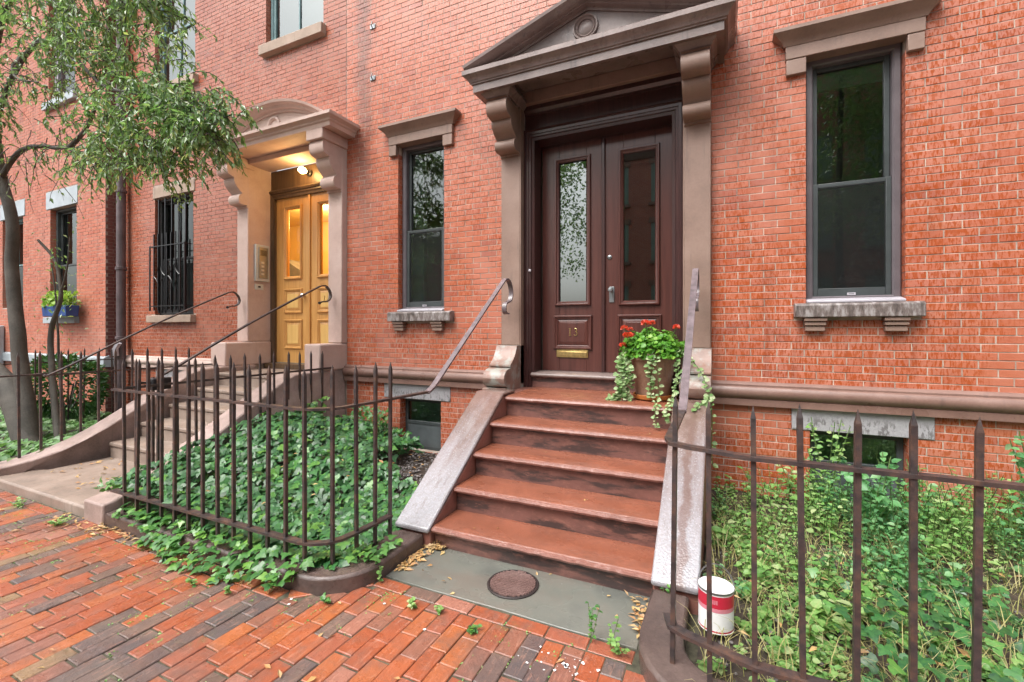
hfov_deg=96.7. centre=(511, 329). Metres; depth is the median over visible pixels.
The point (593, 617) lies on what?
weed
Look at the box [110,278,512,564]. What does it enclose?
iron fence
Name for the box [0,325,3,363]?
stone stoop
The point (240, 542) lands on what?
ivy
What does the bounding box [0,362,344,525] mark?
stone stoop
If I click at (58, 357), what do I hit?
tree
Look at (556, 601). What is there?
bluestone slab
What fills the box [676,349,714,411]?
trailing vine
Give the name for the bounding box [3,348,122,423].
iron fence
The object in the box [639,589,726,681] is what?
kerb
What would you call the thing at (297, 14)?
window
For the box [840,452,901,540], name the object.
weed
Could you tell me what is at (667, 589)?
weed
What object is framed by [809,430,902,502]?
basement window
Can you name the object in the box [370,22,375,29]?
wall anchor
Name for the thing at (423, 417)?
basement window
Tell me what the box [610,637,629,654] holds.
weed
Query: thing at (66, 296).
box plants
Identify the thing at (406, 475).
gravel
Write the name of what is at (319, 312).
door
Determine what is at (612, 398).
trailing vine
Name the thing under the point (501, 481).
stone stoop
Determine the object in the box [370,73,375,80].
wall anchor
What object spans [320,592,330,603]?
weed
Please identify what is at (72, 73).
window
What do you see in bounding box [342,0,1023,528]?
brick house
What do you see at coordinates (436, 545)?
fallen leaves
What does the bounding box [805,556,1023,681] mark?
ivy
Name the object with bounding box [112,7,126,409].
downpipe
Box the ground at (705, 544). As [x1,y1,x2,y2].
[279,362,705,573]
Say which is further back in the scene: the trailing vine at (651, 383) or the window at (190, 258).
the window at (190, 258)
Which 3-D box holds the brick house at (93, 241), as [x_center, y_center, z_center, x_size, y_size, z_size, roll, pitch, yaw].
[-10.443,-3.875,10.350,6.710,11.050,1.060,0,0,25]
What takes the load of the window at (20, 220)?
in the brick house at (93, 241)
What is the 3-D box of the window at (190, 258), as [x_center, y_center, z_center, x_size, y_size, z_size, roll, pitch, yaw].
[-5.761,-1.320,8.512,1.610,2.580,0.892,0,0,25]
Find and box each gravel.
[335,452,437,496]
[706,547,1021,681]
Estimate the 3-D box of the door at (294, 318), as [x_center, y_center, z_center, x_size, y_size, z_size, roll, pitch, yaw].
[-3.493,-0.797,7.249,0.782,2.645,0.128,0,0,25]
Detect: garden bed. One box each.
[0,406,108,457]
[142,444,436,546]
[696,490,1023,681]
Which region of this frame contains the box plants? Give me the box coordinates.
[40,290,80,307]
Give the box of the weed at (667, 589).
[660,583,670,592]
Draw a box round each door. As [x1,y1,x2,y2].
[277,194,310,362]
[311,191,328,343]
[543,138,604,371]
[605,126,671,372]
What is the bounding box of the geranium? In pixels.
[618,319,684,359]
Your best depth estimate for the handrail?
4.72 m
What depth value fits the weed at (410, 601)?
2.62 m
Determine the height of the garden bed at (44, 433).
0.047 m
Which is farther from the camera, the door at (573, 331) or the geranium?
the door at (573, 331)
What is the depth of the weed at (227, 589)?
2.75 m
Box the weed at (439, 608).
[434,605,443,614]
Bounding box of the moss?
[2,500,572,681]
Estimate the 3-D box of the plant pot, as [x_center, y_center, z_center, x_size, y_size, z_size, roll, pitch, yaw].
[1.316,0.429,4.264,0.440,0.434,0.440,0,0,25]
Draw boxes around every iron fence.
[0,291,240,457]
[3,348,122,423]
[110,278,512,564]
[118,351,333,468]
[663,268,1023,681]
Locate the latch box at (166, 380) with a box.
[141,377,170,390]
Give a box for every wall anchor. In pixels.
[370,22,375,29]
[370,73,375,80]
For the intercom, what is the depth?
7.22 m
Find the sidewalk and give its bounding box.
[0,489,699,681]
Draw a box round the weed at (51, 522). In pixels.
[43,515,70,525]
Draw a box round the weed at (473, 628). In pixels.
[467,623,482,633]
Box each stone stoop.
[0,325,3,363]
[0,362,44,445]
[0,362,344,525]
[395,377,706,614]
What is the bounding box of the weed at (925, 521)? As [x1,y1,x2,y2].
[895,459,942,533]
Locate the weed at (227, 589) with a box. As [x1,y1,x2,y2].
[223,585,230,593]
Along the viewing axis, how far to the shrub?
7.71 m
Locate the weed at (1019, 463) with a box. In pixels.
[1005,431,1023,520]
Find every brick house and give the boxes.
[0,0,115,412]
[125,0,359,415]
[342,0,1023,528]
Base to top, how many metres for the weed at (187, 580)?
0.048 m
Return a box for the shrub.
[30,351,110,418]
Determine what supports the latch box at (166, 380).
attached to the iron fence at (244, 376)
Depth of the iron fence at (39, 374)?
5.44 m
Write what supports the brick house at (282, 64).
on the ground at (705, 544)
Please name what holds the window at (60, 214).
in the brick house at (93, 241)
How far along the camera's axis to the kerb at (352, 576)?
2.98 m
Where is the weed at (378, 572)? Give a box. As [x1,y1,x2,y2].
[376,566,382,580]
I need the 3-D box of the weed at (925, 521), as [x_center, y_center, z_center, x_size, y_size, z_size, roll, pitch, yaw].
[3.001,1.267,3.345,0.287,0.568,0.277,0,0,-13]
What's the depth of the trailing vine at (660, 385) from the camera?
4.02 m
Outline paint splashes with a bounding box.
[287,598,599,675]
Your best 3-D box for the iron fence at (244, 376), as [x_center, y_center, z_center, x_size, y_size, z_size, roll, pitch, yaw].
[-2.902,0.885,4.995,0.047,1.270,2.410,0,0,25]
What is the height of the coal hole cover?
0.022 m
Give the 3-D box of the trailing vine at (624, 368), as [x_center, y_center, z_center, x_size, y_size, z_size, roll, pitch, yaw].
[1.075,0.415,4.186,0.281,0.482,0.195,0,0,25]
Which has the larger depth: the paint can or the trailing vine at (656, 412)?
the trailing vine at (656, 412)
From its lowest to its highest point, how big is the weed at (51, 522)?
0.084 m
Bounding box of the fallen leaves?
[0,433,1021,681]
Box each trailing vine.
[605,387,626,400]
[613,350,644,400]
[644,354,655,397]
[651,404,660,427]
[652,349,663,404]
[661,356,681,422]
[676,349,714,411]
[708,396,717,467]
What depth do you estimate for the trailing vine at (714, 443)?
3.74 m
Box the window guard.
[149,194,191,312]
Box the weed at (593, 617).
[585,601,602,641]
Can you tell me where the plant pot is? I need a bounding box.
[631,351,676,400]
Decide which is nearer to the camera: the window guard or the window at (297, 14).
the window at (297, 14)
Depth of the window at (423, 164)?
6.09 m
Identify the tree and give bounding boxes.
[0,0,262,436]
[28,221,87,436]
[32,245,79,436]
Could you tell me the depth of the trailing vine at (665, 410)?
3.90 m
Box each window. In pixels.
[19,219,22,299]
[55,0,75,93]
[56,206,76,316]
[160,0,195,79]
[160,194,193,314]
[271,0,323,40]
[397,139,444,311]
[406,399,440,450]
[805,43,905,302]
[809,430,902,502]
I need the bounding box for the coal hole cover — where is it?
[487,570,538,599]
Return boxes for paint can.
[697,563,734,635]
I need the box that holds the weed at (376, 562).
[353,545,382,563]
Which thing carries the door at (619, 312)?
in the brick house at (826, 196)
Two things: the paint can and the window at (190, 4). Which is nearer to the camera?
the paint can
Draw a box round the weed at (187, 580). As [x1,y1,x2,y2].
[185,578,196,586]
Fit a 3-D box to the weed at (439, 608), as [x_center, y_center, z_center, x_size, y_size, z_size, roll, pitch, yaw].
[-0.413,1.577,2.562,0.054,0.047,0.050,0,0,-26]
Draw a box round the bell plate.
[255,284,262,289]
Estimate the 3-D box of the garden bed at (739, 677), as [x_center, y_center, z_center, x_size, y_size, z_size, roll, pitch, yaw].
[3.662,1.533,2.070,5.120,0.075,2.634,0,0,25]
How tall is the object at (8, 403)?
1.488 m
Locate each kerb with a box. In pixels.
[105,505,422,595]
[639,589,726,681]
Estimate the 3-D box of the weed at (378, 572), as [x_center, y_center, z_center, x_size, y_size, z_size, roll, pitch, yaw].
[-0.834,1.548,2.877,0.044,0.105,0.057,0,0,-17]
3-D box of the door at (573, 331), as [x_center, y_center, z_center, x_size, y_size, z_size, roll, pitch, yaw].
[0.700,-0.824,5.203,0.745,2.592,0.080,0,0,25]
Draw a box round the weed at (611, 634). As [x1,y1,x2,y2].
[606,616,620,647]
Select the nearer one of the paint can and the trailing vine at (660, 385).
the paint can
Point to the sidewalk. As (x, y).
(217, 638)
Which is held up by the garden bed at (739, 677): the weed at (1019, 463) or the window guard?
the weed at (1019, 463)
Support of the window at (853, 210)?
in the brick house at (826, 196)
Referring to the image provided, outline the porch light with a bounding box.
[298,167,311,176]
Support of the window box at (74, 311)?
attached to the brick house at (93, 241)
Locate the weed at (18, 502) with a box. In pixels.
[7,496,26,507]
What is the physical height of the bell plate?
0.090 m
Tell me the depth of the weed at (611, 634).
2.28 m
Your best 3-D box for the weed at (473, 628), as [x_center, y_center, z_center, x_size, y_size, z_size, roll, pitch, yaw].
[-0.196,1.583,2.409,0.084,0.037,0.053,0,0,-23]
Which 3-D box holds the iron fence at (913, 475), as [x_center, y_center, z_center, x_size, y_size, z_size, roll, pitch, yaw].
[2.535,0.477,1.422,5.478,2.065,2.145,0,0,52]
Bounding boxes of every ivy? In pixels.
[93,396,402,590]
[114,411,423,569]
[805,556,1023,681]
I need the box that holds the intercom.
[254,244,268,281]
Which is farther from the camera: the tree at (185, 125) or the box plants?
the box plants
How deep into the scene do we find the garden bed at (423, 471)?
5.09 m
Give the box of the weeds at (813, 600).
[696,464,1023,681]
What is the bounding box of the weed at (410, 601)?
[407,596,416,608]
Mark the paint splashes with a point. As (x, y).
(566, 665)
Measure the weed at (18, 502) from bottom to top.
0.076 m
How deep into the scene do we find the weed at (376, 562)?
2.94 m
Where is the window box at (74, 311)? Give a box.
[41,305,78,316]
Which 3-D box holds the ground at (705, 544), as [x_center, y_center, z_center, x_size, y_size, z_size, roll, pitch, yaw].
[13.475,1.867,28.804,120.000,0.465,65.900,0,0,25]
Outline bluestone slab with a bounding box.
[386,547,649,649]

